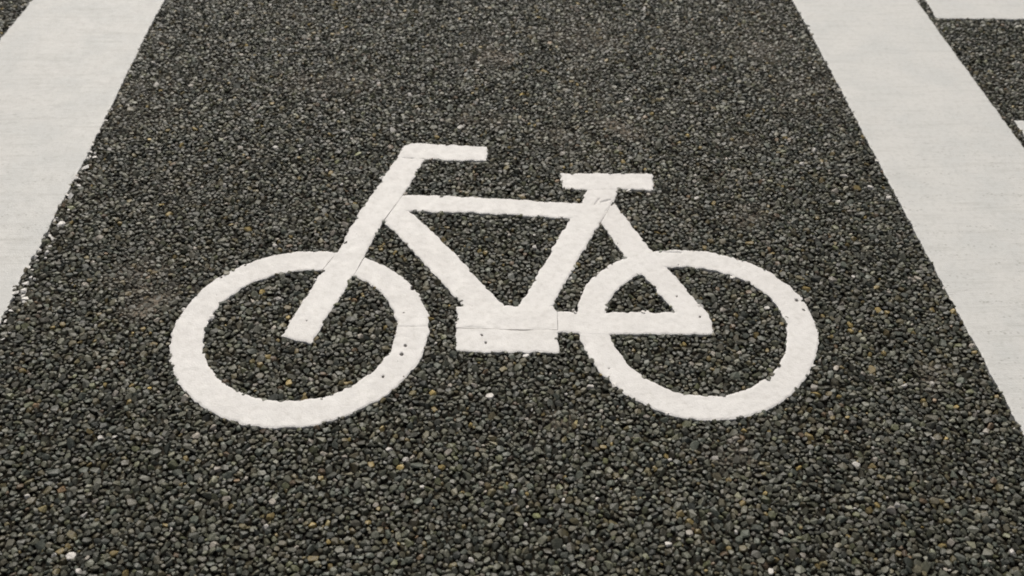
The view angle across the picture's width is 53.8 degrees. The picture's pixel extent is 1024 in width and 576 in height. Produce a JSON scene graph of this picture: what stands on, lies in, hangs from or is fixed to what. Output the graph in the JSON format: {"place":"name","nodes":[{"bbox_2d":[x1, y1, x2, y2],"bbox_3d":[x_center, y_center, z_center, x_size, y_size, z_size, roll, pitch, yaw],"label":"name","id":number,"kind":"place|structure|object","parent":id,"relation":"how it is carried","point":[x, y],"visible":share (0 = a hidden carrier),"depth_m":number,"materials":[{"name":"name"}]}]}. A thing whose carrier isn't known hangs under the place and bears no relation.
{"place":"outdoors","nodes":[
{"label":"outdoors","id":0,"kind":"place"},
{"bbox_2d":[0,0,1023,575],"bbox_3d":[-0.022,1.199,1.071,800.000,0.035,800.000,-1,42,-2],"label":"road","id":1,"kind":"structure","parent":0,"point":[886,438],"depth_m":2.31,"materials":[{"name":"black asphalt"}]},
{"bbox_2d":[0,0,164,324],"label":"edge line","id":2,"kind":"object","parent":1,"relation":"on","point":[65,65],"visible":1,"depth_m":3.01,"materials":[{"name":"white paint"}]},
{"bbox_2d":[169,143,818,430],"bbox_3d":[-0.041,-0.062,2.478,1.471,0.011,1.046,-1,42,-2],"label":"bicycle symbol","id":3,"kind":"object","parent":1,"relation":"on","point":[488,322],"visible":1,"depth_m":2.36,"materials":[{"name":"white paint"}]},
{"bbox_2d":[791,0,1023,437],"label":"edge line","id":4,"kind":"object","parent":1,"relation":"on","point":[945,145],"visible":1,"depth_m":2.85,"materials":[{"name":"white paint"}]},
{"bbox_2d":[926,0,1023,21],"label":"crossing bar","id":5,"kind":"object","parent":1,"relation":"on","point":[1003,10],"visible":1,"depth_m":3.53,"materials":[{"name":"white paint"}]},
{"bbox_2d":[1014,120,1023,135],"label":"crossing bar","id":6,"kind":"object","parent":1,"relation":"on","point":[1020,125],"visible":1,"depth_m":2.97,"materials":[{"name":"white paint"}]}
]}

